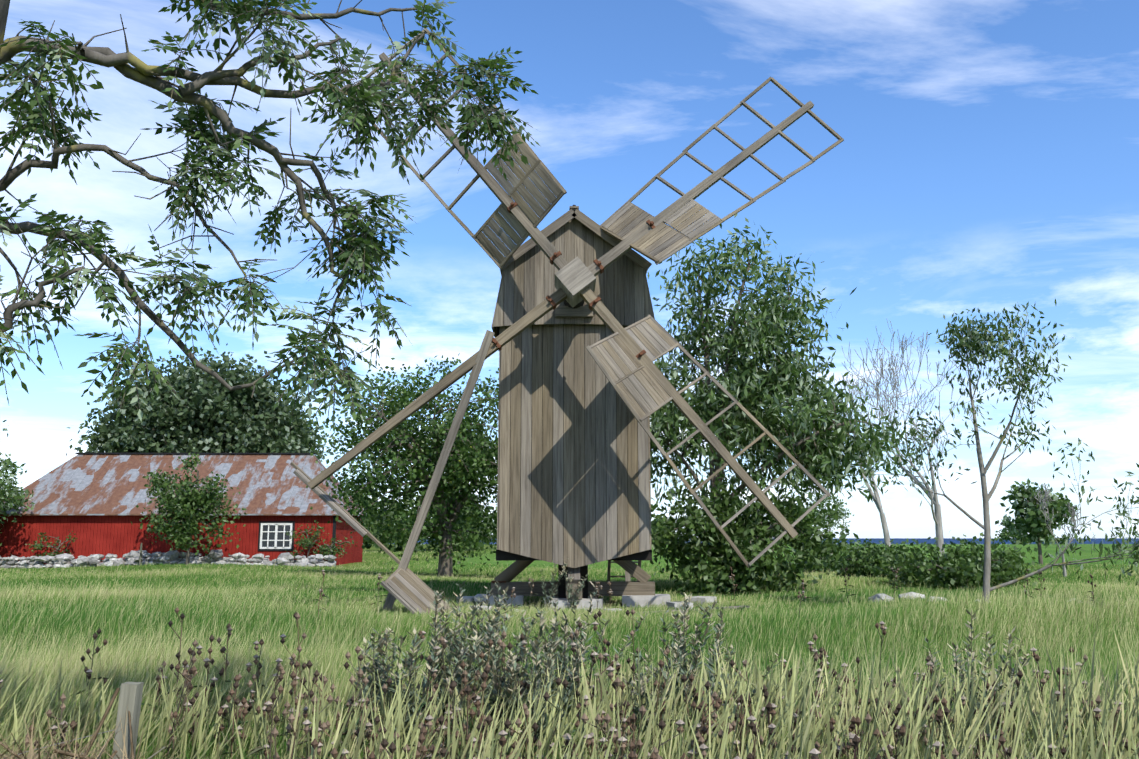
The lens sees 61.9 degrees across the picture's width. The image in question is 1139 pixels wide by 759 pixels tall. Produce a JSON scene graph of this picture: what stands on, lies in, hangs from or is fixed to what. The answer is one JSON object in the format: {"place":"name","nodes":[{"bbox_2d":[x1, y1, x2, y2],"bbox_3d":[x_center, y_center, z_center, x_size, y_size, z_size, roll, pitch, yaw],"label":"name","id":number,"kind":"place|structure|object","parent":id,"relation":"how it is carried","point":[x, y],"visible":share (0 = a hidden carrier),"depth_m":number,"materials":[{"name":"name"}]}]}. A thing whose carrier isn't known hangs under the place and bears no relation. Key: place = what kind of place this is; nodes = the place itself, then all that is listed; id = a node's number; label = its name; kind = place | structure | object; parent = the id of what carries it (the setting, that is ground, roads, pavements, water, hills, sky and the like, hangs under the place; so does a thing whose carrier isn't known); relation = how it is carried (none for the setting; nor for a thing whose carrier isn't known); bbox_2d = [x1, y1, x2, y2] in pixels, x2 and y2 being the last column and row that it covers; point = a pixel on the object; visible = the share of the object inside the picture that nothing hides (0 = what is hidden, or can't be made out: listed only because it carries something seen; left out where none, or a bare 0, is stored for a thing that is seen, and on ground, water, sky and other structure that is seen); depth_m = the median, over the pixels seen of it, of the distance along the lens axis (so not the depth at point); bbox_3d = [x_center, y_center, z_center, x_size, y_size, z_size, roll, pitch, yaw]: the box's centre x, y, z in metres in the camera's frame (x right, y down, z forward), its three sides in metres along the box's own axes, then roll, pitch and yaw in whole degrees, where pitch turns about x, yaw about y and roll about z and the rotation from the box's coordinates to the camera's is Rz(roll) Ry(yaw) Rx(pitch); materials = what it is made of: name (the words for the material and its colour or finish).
{"place":"outdoors","nodes":[
{"label":"outdoors","id":0,"kind":"place"},
{"bbox_2d":[0,544,1138,755],"bbox_3d":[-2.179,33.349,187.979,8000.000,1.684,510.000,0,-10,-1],"label":"ground","id":1,"kind":"structure","parent":0,"point":[1051,550],"depth_m":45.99,"materials":[{"name":"green plant"}]},
{"bbox_2d":[0,420,34,554],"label":"tree","id":2,"kind":"object","parent":1,"relation":"on","point":[16,498],"visible":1,"depth_m":40.52,"materials":[{"name":"green plant"}]},
{"bbox_2d":[25,530,76,561],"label":"bush","id":3,"kind":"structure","parent":1,"relation":"on","point":[41,545],"depth_m":41.42,"materials":[{"name":"plant"}]},
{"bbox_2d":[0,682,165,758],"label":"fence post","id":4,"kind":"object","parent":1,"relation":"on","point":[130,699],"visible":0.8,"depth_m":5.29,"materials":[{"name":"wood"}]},
{"bbox_2d":[0,693,270,758],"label":"weeds","id":5,"kind":"object","parent":1,"relation":"on","point":[31,753],"visible":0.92,"depth_m":4.86,"materials":[{"name":"plant"}]},
{"bbox_2d":[139,543,142,564],"bbox_3d":[-17.912,7.477,39.630,0.060,1.300,0.060,0,-10,-1],"label":"field post","id":6,"kind":"object","parent":1,"relation":"on","point":[141,544],"visible":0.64,"depth_m":39.66,"materials":[{"name":"grey wood"}]},
{"bbox_2d":[0,453,369,564],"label":"red barn","id":7,"kind":"structure","parent":1,"relation":"on","point":[92,501],"depth_m":42.56,"materials":[{"name":"wood"}]},
{"bbox_2d":[131,447,247,564],"bbox_3d":[-15.784,5.532,39.900,4.404,5.427,4.633,2,-10,-12],"label":"small tree","id":8,"kind":"object","parent":1,"relation":"on","point":[186,501],"visible":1,"depth_m":39.46,"materials":[{"name":"green plant"}]},
{"bbox_2d":[66,343,336,463],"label":"tree","id":9,"kind":"object","parent":1,"relation":"on","point":[210,414],"visible":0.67,"depth_m":53.71,"materials":[{"name":"green plant"}]},
{"bbox_2d":[0,0,539,427],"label":"overhanging ash tree","id":10,"kind":"object","parent":1,"relation":"on","point":[357,253],"visible":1,"depth_m":5.20,"materials":[{"name":"green plant"}]},
{"bbox_2d":[285,520,329,556],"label":"bush","id":11,"kind":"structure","parent":1,"relation":"on","point":[309,543],"depth_m":41.51,"materials":[{"name":"plant"}]},
{"bbox_2d":[308,535,357,561],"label":"bush","id":12,"kind":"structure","parent":1,"relation":"on","point":[331,547],"depth_m":41.52,"materials":[{"name":"plant"}]},
{"bbox_2d":[306,353,507,577],"bbox_3d":[-3.579,2.701,28.213,8.715,7.153,7.552,0,-10,-1],"label":"apple tree","id":13,"kind":"object","parent":1,"relation":"on","point":[463,468],"visible":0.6,"depth_m":27.33,"materials":[{"name":"green plant"}]},
{"bbox_2d":[0,549,1118,607],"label":"field stone wall","id":14,"kind":"structure","parent":1,"relation":"on","point":[132,557],"depth_m":40.24,"materials":[{"name":"grey stone"}]},
{"bbox_2d":[290,28,843,615],"bbox_3d":[-1.122,-0.633,18.020,8.197,10.071,9.889,5,-11,-25],"label":"windmill","id":15,"kind":"object","parent":1,"relation":"on","point":[580,338],"visible":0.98,"depth_m":15.80,"materials":[{"name":"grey wood"}]},
{"bbox_2d":[0,627,1138,758],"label":"grass","id":16,"kind":"structure","parent":1,"relation":"on","point":[1026,722],"depth_m":5.51,"materials":[{"name":"green plant"}]},
{"bbox_2d":[0,558,1138,758],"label":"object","id":17,"kind":"object","parent":1,"relation":"on","point":[491,663],"visible":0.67,"depth_m":5.90,"materials":[{"name":"green plant"}]},
{"bbox_2d":[347,486,1069,551],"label":"treeline","id":18,"kind":"object","parent":1,"relation":"on","point":[1014,537],"visible":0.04,"depth_m":92.12,"materials":[{"name":"green plant"}]},
{"bbox_2d":[635,468,859,595],"bbox_3d":[3.691,3.467,20.398,4.943,3.121,3.824,-6,-11,31],"label":"bush","id":19,"kind":"object","parent":1,"relation":"on","point":[754,539],"visible":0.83,"depth_m":19.89,"materials":[{"name":"green plant"}]},
{"bbox_2d":[647,214,919,588],"bbox_3d":[3.915,0.614,21.489,7.026,9.050,5.856,4,-10,-21],"label":"ash tree","id":20,"kind":"object","parent":1,"relation":"on","point":[749,385],"visible":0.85,"depth_m":21.12,"materials":[{"name":"green plant"}]},
{"bbox_2d":[785,540,854,572],"bbox_3d":[9.056,6.484,34.217,2.759,2.013,2.723,0,-10,-1],"label":"shrub","id":21,"kind":"object","parent":1,"relation":"on","point":[820,557],"visible":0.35,"depth_m":33.68,"materials":[{"name":"green plant"}]},
{"bbox_2d":[805,486,853,533],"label":"tree","id":22,"kind":"object","parent":1,"relation":"on","point":[839,513],"visible":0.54,"depth_m":112.22,"materials":[{"name":"green plant"}]},
{"bbox_2d":[816,538,931,577],"bbox_3d":[9.101,5.536,28.094,3.294,1.680,3.284,0,-10,-1],"label":"shrub","id":23,"kind":"object","parent":1,"relation":"on","point":[862,561],"visible":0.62,"depth_m":27.48,"materials":[{"name":"green plant"}]},
{"bbox_2d":[824,355,932,549],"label":"bare tree","id":24,"kind":"object","parent":1,"relation":"on","point":[876,498],"visible":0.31,"depth_m":40.25,"materials":[{"name":"grey plant"}]},
{"bbox_2d":[839,321,996,560],"bbox_3d":[14.025,2.453,37.219,6.181,10.041,5.156,0,-10,-1],"label":"bare tree","id":25,"kind":"object","parent":1,"relation":"on","point":[933,498],"visible":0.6,"depth_m":37.56,"materials":[{"name":"grey plant"}]},
{"bbox_2d":[866,529,1050,590],"bbox_3d":[9.111,4.511,22.118,4.281,2.008,3.922,0,-10,-1],"label":"shrub","id":26,"kind":"object","parent":1,"relation":"on","point":[953,567],"visible":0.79,"depth_m":21.44,"materials":[{"name":"green plant"}]},
{"bbox_2d":[872,299,1138,607],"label":"young ash tree","id":27,"kind":"object","parent":1,"relation":"on","point":[982,339],"visible":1,"depth_m":14.53,"materials":[{"name":"green plant"}]},
{"bbox_2d":[995,478,1079,564],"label":"tree","id":28,"kind":"object","parent":1,"relation":"on","point":[1029,517],"visible":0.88,"depth_m":40.06,"materials":[{"name":"green plant"}]},
{"bbox_2d":[1034,483,1090,576],"bbox_3d":[14.193,4.477,27.615,1.665,2.865,1.168,3,-10,-15],"label":"bare tree","id":29,"kind":"object","parent":1,"relation":"on","point":[1073,512],"visible":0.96,"depth_m":27.70,"materials":[{"name":"grey plant"}]},
{"bbox_2d":[0,0,1138,537],"label":"sky","id":30,"kind":"structure","parent":0,"point":[987,159],"materials":[{"name":"blue"}]},
{"bbox_2d":[393,538,1138,543],"bbox_3d":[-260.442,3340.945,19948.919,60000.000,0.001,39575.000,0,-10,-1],"label":"sea","id":31,"kind":"structure","parent":0,"point":[955,541],"depth_m":1158.27,"materials":[{"name":"liquid"}]}
]}

